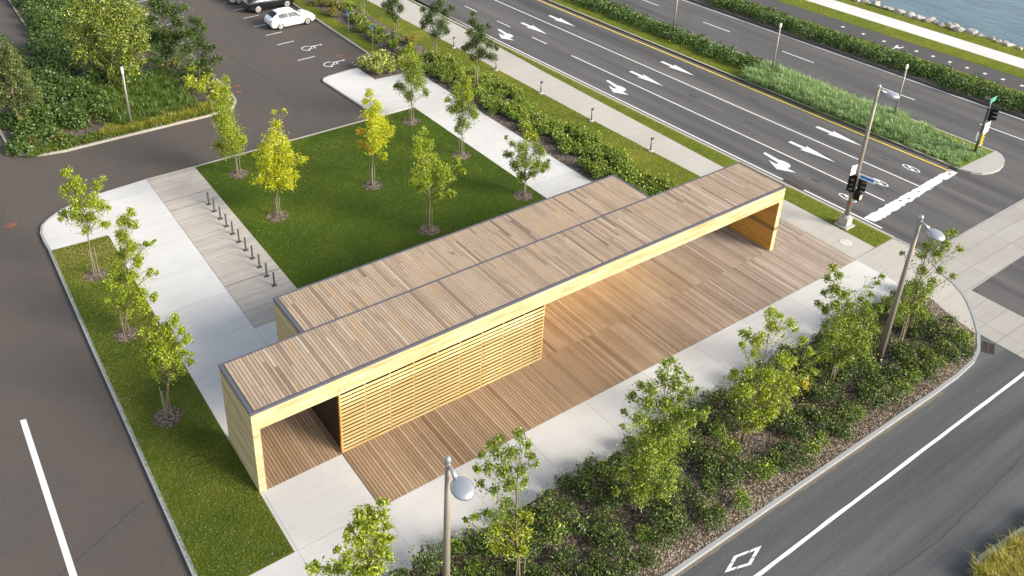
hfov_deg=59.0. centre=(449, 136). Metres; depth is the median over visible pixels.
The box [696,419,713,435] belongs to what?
bed shrub
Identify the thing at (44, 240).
kerb
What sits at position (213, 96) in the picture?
island shrub
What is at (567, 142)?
bed shrub
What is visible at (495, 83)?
bed shrub
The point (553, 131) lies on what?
bed shrub
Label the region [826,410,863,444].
bed shrub
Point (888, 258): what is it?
sidewalk
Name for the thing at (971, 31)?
boulder
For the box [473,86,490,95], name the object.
bed shrub
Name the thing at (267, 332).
path
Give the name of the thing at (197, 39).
maple tree
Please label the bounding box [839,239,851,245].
utility cover
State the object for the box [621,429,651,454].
bed shrub
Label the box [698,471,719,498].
bed shrub
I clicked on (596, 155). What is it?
bed shrub
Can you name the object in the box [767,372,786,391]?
bed shrub
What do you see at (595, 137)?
bed shrub
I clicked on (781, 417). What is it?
bed shrub
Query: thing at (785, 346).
bed shrub
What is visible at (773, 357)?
bed shrub
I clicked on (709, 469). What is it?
bed shrub
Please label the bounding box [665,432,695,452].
bed shrub
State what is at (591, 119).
bollard light
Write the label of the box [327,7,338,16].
bed shrub
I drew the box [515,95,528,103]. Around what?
bed shrub
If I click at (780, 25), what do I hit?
slim post
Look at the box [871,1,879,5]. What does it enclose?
boulder
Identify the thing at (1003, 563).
ornamental grass
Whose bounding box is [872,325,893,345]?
bed shrub
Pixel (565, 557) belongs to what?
bed shrub
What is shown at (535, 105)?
bed shrub
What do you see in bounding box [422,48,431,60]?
bed shrub
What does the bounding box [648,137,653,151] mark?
bollard light
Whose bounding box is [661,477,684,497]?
bed shrub
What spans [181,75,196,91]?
island shrub
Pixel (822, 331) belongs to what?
bed shrub
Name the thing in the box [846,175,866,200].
traffic light
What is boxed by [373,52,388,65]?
flowering shrub
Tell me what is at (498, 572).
bed shrub
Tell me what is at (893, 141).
kerb
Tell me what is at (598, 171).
bed shrub
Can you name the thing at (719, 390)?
bed shrub
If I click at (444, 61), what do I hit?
bed shrub
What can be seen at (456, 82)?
bed shrub
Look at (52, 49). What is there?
ground cover
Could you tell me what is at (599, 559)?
bed shrub
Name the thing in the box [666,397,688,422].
bed shrub
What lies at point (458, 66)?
bed shrub
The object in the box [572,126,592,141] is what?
bed shrub
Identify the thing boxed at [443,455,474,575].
street lamp
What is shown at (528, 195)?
mulch bed
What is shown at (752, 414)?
street tree
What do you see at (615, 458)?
bed shrub
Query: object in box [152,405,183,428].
mulch bed
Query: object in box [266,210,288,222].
mulch bed
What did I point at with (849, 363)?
bed shrub
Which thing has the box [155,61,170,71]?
island shrub
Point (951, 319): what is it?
bed shrub
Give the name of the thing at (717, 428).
bed shrub
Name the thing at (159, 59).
ground cover
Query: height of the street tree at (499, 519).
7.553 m
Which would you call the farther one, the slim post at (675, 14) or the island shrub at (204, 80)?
the slim post at (675, 14)
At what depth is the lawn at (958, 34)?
79.78 m
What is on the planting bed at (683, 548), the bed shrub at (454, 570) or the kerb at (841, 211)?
the bed shrub at (454, 570)
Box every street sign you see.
[850,164,860,175]
[854,174,875,183]
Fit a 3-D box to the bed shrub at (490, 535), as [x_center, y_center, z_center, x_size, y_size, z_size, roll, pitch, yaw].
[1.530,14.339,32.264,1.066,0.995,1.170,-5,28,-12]
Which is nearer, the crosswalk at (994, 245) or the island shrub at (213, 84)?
the crosswalk at (994, 245)
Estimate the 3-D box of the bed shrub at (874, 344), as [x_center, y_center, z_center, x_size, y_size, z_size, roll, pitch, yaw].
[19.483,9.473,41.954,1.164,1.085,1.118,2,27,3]
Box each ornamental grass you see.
[740,59,989,166]
[965,526,1023,575]
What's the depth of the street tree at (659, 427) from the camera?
31.62 m
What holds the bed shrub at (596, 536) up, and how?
on the planting bed at (683, 548)
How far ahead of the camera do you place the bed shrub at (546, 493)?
33.87 m
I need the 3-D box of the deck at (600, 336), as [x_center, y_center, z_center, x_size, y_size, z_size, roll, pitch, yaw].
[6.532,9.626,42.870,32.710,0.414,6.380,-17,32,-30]
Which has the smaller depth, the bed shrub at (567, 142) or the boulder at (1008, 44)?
the bed shrub at (567, 142)
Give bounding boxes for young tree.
[55,165,111,275]
[102,207,159,335]
[135,310,195,419]
[207,74,247,174]
[251,108,308,216]
[354,88,396,185]
[380,0,406,37]
[391,42,431,121]
[405,124,465,230]
[418,0,454,62]
[444,66,479,155]
[460,11,498,86]
[502,110,551,194]
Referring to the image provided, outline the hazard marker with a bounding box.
[979,133,985,145]
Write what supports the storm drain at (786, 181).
on the road
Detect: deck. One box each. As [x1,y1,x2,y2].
[147,167,296,327]
[260,218,855,506]
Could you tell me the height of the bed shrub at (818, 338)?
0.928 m
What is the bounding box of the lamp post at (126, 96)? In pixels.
[120,66,131,122]
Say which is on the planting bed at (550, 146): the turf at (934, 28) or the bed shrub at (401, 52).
the bed shrub at (401, 52)
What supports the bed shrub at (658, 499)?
on the planting bed at (683, 548)
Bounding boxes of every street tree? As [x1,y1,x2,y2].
[303,496,399,575]
[461,425,540,575]
[609,354,711,514]
[723,305,820,442]
[812,261,884,383]
[885,225,966,343]
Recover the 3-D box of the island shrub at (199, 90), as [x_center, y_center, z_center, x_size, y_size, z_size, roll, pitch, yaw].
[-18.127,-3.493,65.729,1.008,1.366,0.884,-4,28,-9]
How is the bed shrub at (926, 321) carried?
on the planting bed at (683, 548)
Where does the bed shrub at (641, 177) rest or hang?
on the planting bed at (550, 146)
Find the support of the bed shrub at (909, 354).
on the planting bed at (683, 548)
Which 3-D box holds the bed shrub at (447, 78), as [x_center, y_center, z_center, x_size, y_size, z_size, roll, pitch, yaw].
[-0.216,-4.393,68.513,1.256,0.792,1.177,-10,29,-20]
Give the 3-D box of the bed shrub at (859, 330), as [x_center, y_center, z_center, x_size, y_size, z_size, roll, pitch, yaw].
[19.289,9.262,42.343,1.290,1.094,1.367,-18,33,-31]
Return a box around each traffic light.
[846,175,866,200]
[974,102,998,153]
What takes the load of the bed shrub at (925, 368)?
on the planting bed at (683, 548)
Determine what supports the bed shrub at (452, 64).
on the planting bed at (550, 146)
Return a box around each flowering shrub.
[356,55,372,67]
[366,62,374,71]
[367,51,377,61]
[371,58,390,75]
[373,49,385,58]
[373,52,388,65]
[379,47,390,57]
[379,52,394,63]
[380,59,396,72]
[389,58,399,68]
[393,53,405,61]
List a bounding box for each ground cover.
[0,0,172,156]
[84,0,216,82]
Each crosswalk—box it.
[926,199,1023,293]
[965,290,1023,357]
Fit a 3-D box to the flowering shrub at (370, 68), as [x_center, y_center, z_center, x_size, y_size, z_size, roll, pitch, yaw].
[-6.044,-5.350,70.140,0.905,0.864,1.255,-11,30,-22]
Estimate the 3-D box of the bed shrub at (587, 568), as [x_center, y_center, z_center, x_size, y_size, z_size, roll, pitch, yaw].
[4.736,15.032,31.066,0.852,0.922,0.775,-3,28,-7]
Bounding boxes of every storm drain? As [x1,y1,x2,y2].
[781,179,804,190]
[982,341,994,354]
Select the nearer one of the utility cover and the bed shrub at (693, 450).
the bed shrub at (693, 450)
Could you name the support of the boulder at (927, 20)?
on the lawn at (958, 34)
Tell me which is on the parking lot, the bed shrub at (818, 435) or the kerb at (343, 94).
the kerb at (343, 94)
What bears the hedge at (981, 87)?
on the lawn at (886, 65)
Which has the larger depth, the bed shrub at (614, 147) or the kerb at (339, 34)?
the kerb at (339, 34)
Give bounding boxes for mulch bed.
[82,267,107,282]
[111,325,138,343]
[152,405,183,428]
[227,169,248,178]
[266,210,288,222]
[363,180,382,190]
[403,117,420,125]
[418,224,440,236]
[451,150,471,159]
[513,190,534,200]
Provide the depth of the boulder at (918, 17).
82.46 m
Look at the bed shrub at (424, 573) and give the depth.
30.79 m
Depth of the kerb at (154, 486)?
37.01 m
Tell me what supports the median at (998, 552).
on the side street
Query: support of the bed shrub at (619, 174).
on the planting bed at (550, 146)
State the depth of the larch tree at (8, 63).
59.42 m
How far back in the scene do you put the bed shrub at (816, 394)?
38.58 m
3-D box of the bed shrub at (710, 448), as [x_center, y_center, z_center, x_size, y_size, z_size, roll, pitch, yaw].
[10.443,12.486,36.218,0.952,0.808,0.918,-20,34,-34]
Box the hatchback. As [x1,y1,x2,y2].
[264,7,314,29]
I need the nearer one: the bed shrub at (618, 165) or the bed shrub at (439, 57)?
the bed shrub at (618, 165)
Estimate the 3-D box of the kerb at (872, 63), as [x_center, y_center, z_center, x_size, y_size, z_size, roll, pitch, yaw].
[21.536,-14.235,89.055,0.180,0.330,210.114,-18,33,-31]
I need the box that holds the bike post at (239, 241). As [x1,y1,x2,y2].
[236,229,241,242]
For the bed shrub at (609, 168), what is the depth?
56.11 m
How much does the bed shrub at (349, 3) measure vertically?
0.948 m
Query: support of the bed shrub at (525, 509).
on the planting bed at (683, 548)
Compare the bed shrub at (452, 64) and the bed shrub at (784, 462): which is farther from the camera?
the bed shrub at (452, 64)
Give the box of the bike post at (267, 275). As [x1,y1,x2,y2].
[264,263,269,277]
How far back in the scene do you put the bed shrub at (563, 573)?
30.78 m
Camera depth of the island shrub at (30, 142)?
58.74 m
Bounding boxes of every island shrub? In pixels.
[27,133,37,144]
[52,127,68,143]
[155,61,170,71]
[168,57,179,66]
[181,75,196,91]
[182,71,194,82]
[186,64,196,73]
[194,68,209,88]
[194,82,207,95]
[202,65,212,78]
[207,86,221,101]
[208,78,219,91]
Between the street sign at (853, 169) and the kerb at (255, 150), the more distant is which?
the kerb at (255, 150)
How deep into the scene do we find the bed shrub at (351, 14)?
80.89 m
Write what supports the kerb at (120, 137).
on the parking lot
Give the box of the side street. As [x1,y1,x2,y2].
[676,334,1023,575]
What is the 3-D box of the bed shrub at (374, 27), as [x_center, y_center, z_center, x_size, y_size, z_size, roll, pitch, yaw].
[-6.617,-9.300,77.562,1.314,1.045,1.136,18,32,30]
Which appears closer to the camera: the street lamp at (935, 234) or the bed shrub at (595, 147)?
the street lamp at (935, 234)
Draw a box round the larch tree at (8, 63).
[0,36,43,127]
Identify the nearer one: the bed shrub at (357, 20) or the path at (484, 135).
the path at (484, 135)
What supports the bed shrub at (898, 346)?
on the planting bed at (683, 548)
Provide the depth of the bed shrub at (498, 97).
65.77 m
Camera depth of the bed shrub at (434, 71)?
69.38 m
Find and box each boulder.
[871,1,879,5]
[893,9,905,13]
[904,11,914,17]
[914,15,923,19]
[923,18,932,21]
[937,21,944,26]
[948,24,955,29]
[953,26,964,31]
[964,28,977,34]
[1003,43,1013,46]
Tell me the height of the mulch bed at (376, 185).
0.093 m
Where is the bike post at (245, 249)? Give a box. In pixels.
[243,237,247,251]
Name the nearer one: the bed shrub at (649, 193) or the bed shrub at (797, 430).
the bed shrub at (797, 430)
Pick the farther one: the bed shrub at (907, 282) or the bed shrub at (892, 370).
the bed shrub at (907, 282)
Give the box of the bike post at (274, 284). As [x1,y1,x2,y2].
[271,272,276,286]
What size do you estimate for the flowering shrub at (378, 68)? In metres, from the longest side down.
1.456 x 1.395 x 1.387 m
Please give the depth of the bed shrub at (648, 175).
55.58 m
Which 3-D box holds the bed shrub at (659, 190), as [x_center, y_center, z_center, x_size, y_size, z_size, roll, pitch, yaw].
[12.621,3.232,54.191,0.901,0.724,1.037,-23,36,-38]
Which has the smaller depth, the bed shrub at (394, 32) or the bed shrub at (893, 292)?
the bed shrub at (893, 292)
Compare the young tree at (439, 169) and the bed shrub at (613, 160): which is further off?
the bed shrub at (613, 160)
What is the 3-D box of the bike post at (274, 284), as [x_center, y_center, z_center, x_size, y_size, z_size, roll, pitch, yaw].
[-8.935,7.222,45.793,0.260,0.830,0.180,-17,32,-30]
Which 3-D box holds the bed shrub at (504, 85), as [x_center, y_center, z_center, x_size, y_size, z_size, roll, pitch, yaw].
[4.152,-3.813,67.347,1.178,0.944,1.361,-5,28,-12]
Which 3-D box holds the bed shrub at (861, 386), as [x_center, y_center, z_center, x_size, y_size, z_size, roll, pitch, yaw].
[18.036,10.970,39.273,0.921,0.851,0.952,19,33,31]
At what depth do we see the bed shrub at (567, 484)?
34.49 m
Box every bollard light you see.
[538,81,542,93]
[589,108,594,121]
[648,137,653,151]
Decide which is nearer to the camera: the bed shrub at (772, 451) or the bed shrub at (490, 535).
the bed shrub at (490, 535)
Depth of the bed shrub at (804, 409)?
38.20 m
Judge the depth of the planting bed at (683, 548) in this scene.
35.32 m
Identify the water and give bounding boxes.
[868,0,1023,46]
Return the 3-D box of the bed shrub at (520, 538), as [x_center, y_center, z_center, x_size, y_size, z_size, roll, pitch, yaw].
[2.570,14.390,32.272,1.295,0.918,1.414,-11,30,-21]
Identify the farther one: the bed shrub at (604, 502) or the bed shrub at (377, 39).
the bed shrub at (377, 39)
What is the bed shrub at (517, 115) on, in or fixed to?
on the planting bed at (550, 146)
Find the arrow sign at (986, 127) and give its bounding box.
[983,121,990,133]
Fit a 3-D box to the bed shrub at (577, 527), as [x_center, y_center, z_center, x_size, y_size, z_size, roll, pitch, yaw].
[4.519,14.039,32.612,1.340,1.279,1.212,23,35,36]
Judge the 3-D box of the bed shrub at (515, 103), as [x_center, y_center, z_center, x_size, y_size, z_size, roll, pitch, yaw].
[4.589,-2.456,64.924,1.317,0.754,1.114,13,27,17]
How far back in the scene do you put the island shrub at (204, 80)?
66.65 m
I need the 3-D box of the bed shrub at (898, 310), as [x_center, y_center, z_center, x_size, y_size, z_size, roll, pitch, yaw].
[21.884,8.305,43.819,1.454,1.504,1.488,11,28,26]
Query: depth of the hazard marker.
58.94 m
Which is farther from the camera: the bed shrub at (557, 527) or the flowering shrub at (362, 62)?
the flowering shrub at (362, 62)
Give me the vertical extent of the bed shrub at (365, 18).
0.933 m
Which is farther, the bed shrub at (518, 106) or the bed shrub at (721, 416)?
the bed shrub at (518, 106)
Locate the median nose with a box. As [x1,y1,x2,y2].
[958,151,1004,174]
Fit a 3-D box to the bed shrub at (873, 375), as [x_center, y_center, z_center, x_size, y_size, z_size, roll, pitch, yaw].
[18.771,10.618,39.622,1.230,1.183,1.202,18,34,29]
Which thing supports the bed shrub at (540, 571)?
on the planting bed at (683, 548)
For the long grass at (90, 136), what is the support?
on the planting bed at (77, 133)
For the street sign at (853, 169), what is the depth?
49.74 m
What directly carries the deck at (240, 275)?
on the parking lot
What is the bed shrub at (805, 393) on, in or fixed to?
on the planting bed at (683, 548)
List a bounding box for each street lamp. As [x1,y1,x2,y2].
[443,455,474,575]
[834,84,899,230]
[875,215,945,363]
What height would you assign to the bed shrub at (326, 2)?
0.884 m
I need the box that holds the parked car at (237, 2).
[227,0,240,4]
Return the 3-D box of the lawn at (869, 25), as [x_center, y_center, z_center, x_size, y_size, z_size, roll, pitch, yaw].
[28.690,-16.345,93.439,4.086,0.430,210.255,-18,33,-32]
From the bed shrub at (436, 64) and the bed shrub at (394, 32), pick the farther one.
the bed shrub at (394, 32)
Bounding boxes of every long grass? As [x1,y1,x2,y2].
[25,101,232,156]
[75,84,215,137]
[86,64,203,126]
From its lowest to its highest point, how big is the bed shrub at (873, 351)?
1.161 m
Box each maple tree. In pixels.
[141,0,192,75]
[176,14,224,80]
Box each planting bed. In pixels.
[0,0,233,152]
[306,0,655,193]
[406,289,976,575]
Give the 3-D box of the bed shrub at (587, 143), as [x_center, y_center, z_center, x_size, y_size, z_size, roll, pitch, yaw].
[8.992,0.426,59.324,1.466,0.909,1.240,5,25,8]
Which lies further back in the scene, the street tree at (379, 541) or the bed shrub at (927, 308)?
the bed shrub at (927, 308)
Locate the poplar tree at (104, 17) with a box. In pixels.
[54,0,153,84]
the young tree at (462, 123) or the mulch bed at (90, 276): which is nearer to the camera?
the mulch bed at (90, 276)
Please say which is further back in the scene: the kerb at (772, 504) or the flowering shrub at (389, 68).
the flowering shrub at (389, 68)
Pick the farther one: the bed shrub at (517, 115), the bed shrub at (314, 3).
the bed shrub at (314, 3)
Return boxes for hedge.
[568,0,781,77]
[704,0,1023,112]
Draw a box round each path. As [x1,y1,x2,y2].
[41,179,266,439]
[250,260,903,575]
[255,320,277,344]
[260,454,379,551]
[324,68,590,197]
[745,0,1023,91]
[807,0,1023,68]
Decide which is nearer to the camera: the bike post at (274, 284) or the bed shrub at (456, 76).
the bike post at (274, 284)
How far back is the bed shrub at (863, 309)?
43.61 m
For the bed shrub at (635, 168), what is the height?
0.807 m
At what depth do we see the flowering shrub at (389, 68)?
69.81 m
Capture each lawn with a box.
[52,236,293,575]
[195,108,545,288]
[293,0,382,54]
[344,0,700,184]
[696,0,1023,114]
[739,0,1023,97]
[777,0,1023,78]
[835,0,1023,58]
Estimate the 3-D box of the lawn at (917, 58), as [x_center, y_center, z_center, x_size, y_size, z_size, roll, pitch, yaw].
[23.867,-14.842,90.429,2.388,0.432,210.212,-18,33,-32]
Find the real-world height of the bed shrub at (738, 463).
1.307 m
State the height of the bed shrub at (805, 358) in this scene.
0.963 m
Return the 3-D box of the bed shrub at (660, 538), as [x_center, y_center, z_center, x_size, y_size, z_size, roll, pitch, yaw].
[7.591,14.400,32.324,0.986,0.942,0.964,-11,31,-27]
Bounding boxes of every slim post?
[673,0,677,29]
[771,23,781,68]
[893,64,908,114]
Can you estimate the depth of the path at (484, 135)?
62.88 m
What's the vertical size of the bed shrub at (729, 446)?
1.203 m
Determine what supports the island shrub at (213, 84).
on the planting bed at (77, 133)
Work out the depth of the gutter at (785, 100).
68.23 m
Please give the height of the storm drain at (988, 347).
0.042 m
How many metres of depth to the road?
65.14 m
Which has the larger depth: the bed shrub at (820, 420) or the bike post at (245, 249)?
the bike post at (245, 249)
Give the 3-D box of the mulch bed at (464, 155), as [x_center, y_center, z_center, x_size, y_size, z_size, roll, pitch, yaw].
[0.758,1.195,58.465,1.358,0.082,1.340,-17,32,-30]
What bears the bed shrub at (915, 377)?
on the planting bed at (683, 548)
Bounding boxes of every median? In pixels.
[546,0,993,169]
[980,532,1023,575]
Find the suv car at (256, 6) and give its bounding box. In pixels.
[241,0,293,12]
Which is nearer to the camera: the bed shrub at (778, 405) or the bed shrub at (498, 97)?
the bed shrub at (778, 405)
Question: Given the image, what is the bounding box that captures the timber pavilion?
[218,162,786,492]
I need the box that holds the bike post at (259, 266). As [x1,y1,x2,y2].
[257,254,261,268]
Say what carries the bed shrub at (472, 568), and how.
on the planting bed at (683, 548)
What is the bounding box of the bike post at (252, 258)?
[250,245,255,259]
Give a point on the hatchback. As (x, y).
(280, 18)
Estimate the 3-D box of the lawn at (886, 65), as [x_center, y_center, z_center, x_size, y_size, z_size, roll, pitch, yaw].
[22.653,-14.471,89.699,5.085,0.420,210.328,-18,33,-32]
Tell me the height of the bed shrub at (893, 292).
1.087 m
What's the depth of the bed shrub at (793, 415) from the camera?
37.39 m
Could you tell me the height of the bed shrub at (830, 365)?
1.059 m
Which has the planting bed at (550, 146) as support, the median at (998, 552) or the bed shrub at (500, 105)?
the bed shrub at (500, 105)
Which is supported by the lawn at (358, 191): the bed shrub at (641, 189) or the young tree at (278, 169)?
the young tree at (278, 169)
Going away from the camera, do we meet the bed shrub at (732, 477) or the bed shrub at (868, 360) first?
the bed shrub at (732, 477)
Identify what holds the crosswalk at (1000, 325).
on the road
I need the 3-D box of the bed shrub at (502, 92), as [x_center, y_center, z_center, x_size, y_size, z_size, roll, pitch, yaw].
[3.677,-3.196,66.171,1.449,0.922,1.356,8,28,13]
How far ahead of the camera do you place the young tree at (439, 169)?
48.80 m
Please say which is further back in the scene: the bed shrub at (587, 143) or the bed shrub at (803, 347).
the bed shrub at (587, 143)
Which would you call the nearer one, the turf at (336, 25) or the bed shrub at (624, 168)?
the bed shrub at (624, 168)
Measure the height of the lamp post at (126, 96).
4.640 m
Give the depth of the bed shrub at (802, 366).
40.36 m
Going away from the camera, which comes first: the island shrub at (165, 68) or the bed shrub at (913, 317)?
the bed shrub at (913, 317)
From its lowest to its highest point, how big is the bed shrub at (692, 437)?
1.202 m
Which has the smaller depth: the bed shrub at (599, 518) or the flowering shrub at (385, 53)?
the bed shrub at (599, 518)
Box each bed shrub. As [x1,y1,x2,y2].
[309,0,320,5]
[323,0,330,6]
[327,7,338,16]
[329,0,341,5]
[333,1,345,8]
[344,0,355,7]
[347,2,359,7]
[348,9,355,17]
[353,15,365,22]
[354,6,367,15]
[354,19,368,26]
[356,14,368,22]
[357,24,366,32]
[365,23,379,31]
[365,28,376,36]
[367,32,376,39]
[371,34,382,41]
[377,24,385,33]
[386,39,398,48]
[386,560,413,575]
[391,26,402,37]
[396,45,406,56]
[404,38,416,46]
[408,535,442,575]
[413,566,432,575]
[420,60,433,72]
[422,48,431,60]
[425,65,443,76]
[427,50,443,59]
[432,60,443,68]
[433,51,443,60]
[433,530,466,556]
[437,56,449,65]
[437,62,452,72]
[437,69,451,78]
[440,71,453,82]
[444,53,461,62]
[448,62,455,69]
[450,79,462,86]
[450,560,465,575]
[451,71,461,78]
[452,61,462,70]
[454,522,486,555]
[458,554,490,575]
[461,62,479,77]
[469,527,510,559]
[472,86,484,97]
[473,73,484,83]
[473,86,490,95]
[474,82,488,89]
[476,519,504,552]
[477,93,492,103]
[478,76,495,88]
[479,552,506,575]
[481,95,497,108]
[484,70,498,81]
[488,105,499,114]
[489,91,501,99]
[490,87,508,97]
[492,78,500,87]
[492,97,503,105]
[492,99,512,109]
[498,78,512,90]
[499,100,520,115]
[499,543,533,575]
[504,505,517,524]
[506,82,523,95]
[506,521,534,552]
[507,88,524,98]
[508,98,521,105]
[509,107,530,121]
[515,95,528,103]
[515,102,528,109]
[516,119,532,129]
[517,102,540,116]
[519,530,545,560]
[520,499,538,522]
[522,515,550,541]
[523,101,539,109]
[523,127,539,134]
[523,553,558,575]
[525,117,539,128]
[533,110,550,123]
[533,487,564,525]
[535,119,555,134]
[535,483,557,504]
[541,118,553,127]
[542,508,571,545]
[547,533,583,574]
[549,127,563,135]
[549,567,575,575]
[551,119,567,131]
[551,129,572,144]
[553,467,584,495]
[555,494,578,519]
[557,143,573,153]
[561,137,574,147]
[561,503,589,537]
[563,129,581,140]
[564,118,577,130]
[565,139,584,154]
[565,468,600,503]
[568,121,586,132]
[571,457,602,483]
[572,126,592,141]
[574,560,596,575]
[575,156,593,167]
[577,127,595,139]
[578,146,592,155]
[579,138,597,148]
[580,129,603,144]
[581,450,612,477]
[582,513,618,550]
[583,161,595,172]
[585,149,607,161]
[586,545,611,570]
[588,141,607,153]
[588,504,613,526]
[589,551,626,575]
[590,162,611,177]
[593,157,610,169]
[596,487,624,514]
[598,457,622,495]
[599,142,612,152]
[601,442,632,474]
[601,512,626,533]
[602,166,611,175]
[603,148,617,160]
[604,147,630,159]
[605,478,633,508]
[606,523,636,557]
[607,142,623,153]
[608,152,626,164]
[609,166,626,180]
[611,551,642,575]
[613,159,622,169]
[616,161,634,174]
[619,154,636,168]
[621,173,646,188]
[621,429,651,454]
[626,168,646,182]
[629,162,641,173]
[633,519,652,545]
[635,536,665,571]
[637,185,647,191]
[639,166,653,179]
[642,177,661,191]
[645,190,655,195]
[645,497,680,534]
[649,525,677,551]
[650,184,664,193]
[652,489,674,508]
[654,172,675,187]
[655,492,690,521]
[658,176,679,189]
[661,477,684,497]
[661,503,694,542]
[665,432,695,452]
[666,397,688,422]
[668,451,689,469]
[675,466,695,494]
[678,425,709,450]
[681,392,710,423]
[684,440,705,459]
[686,485,713,511]
[694,451,730,484]
[695,500,731,532]
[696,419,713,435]
[696,446,725,470]
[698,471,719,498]
[699,385,722,406]
[701,437,720,455]
[708,377,732,400]
[708,411,731,442]
[709,500,735,519]
[712,405,731,425]
[715,456,750,491]
[717,432,742,458]
[718,392,744,416]
[722,446,756,476]
[728,484,754,512]
[729,413,744,434]
[730,366,757,389]
[739,394,757,407]
[744,362,770,385]
[745,401,769,422]
[748,357,780,374]
[749,454,779,481]
[764,444,786,464]
[765,395,792,414]
[766,400,800,429]
[767,354,789,369]
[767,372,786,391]
[772,447,798,473]
[775,337,804,362]
[775,437,795,455]
[781,399,804,426]
[785,372,820,401]
[785,412,812,440]
[788,443,819,467]
[793,340,816,358]
[795,358,817,376]
[795,369,816,385]
[795,399,816,416]
[797,353,819,370]
[797,433,826,454]
[805,403,835,432]
[809,380,834,404]
[810,327,834,347]
[813,343,835,363]
[813,361,831,384]
[813,425,831,446]
[817,321,845,343]
[818,377,847,398]
[821,400,845,422]
[822,355,845,374]
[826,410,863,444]
[830,362,853,386]
[834,348,856,370]
[836,399,860,425]
[837,392,860,414]
[845,356,871,379]
[848,401,867,419]
[849,322,870,341]
[853,375,877,396]
[854,378,894,412]
[855,306,878,322]
[855,340,876,362]
[857,350,882,374]
[859,330,879,349]
[864,364,893,388]
[865,295,887,318]
[867,317,885,330]
[871,375,907,404]
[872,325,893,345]
[876,293,890,305]
[880,304,903,325]
[880,357,913,382]
[885,293,915,318]
[886,283,904,301]
[888,335,917,358]
[891,377,914,394]
[895,339,925,364]
[897,353,920,370]
[899,275,923,295]
[899,338,917,352]
[900,319,921,331]
[901,363,923,384]
[904,308,927,324]
[905,323,928,343]
[909,354,942,384]
[916,302,937,323]
[916,343,935,358]
[919,315,940,329]
[921,312,956,340]
[925,347,952,368]
[932,332,967,364]
[934,333,952,351]
[939,309,958,326]
[940,316,972,345]
[952,321,976,347]
[955,337,977,359]
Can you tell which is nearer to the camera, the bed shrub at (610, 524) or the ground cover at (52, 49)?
the bed shrub at (610, 524)
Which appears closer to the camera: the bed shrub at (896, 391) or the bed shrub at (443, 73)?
the bed shrub at (896, 391)
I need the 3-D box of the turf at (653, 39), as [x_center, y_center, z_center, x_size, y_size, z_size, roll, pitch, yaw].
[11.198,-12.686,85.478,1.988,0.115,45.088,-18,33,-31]
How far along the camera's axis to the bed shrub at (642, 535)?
32.59 m
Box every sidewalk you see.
[368,0,873,258]
[855,239,976,332]
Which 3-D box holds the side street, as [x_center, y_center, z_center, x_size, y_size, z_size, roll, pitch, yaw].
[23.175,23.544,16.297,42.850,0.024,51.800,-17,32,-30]
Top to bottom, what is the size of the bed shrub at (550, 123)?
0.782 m
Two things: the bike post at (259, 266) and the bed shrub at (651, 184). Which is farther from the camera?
the bed shrub at (651, 184)
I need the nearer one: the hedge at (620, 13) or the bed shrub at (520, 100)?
the bed shrub at (520, 100)
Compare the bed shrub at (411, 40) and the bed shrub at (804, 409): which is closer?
the bed shrub at (804, 409)
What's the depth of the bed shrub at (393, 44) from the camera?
74.22 m
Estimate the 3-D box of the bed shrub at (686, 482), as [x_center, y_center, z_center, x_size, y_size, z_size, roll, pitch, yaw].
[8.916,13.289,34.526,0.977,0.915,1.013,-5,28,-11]
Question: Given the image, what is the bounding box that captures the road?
[421,0,1023,316]
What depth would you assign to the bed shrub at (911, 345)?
41.89 m
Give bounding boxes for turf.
[294,0,380,51]
[551,0,757,84]
[742,2,1023,95]
[785,0,1023,76]
[840,0,1022,57]
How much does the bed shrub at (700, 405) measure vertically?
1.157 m
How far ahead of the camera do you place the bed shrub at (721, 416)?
37.74 m
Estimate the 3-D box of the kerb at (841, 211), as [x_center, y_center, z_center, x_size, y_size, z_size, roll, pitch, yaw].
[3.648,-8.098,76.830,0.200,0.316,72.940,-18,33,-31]
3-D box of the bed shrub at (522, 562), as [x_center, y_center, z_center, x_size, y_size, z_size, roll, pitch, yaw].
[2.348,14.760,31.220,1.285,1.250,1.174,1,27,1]
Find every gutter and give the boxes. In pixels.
[540,0,947,168]
[675,392,942,575]
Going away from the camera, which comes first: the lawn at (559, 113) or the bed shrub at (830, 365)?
the bed shrub at (830, 365)
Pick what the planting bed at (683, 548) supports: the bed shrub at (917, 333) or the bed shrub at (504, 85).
the bed shrub at (917, 333)
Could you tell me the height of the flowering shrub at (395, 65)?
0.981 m
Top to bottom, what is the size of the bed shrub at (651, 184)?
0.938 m
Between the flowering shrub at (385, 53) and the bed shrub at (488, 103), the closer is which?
the bed shrub at (488, 103)
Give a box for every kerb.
[0,2,235,155]
[8,0,36,48]
[40,194,95,250]
[49,250,197,575]
[147,119,368,179]
[291,3,371,66]
[323,67,368,110]
[411,0,893,237]
[549,0,958,169]
[622,7,993,150]
[663,237,980,575]
[689,0,1023,117]
[972,526,1023,575]
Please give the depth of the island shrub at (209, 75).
68.11 m
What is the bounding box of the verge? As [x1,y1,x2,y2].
[414,0,892,247]
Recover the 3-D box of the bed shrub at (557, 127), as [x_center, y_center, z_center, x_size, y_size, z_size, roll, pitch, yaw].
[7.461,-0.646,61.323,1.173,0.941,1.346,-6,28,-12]
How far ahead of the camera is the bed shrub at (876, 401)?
38.32 m
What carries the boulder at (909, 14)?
on the lawn at (958, 34)
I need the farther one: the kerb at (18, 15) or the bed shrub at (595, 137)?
the kerb at (18, 15)
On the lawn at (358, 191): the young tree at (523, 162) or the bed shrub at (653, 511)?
the young tree at (523, 162)
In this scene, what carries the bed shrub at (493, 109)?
on the planting bed at (550, 146)
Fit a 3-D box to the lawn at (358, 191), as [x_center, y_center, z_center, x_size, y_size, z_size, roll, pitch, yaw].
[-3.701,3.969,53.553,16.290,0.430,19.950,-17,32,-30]

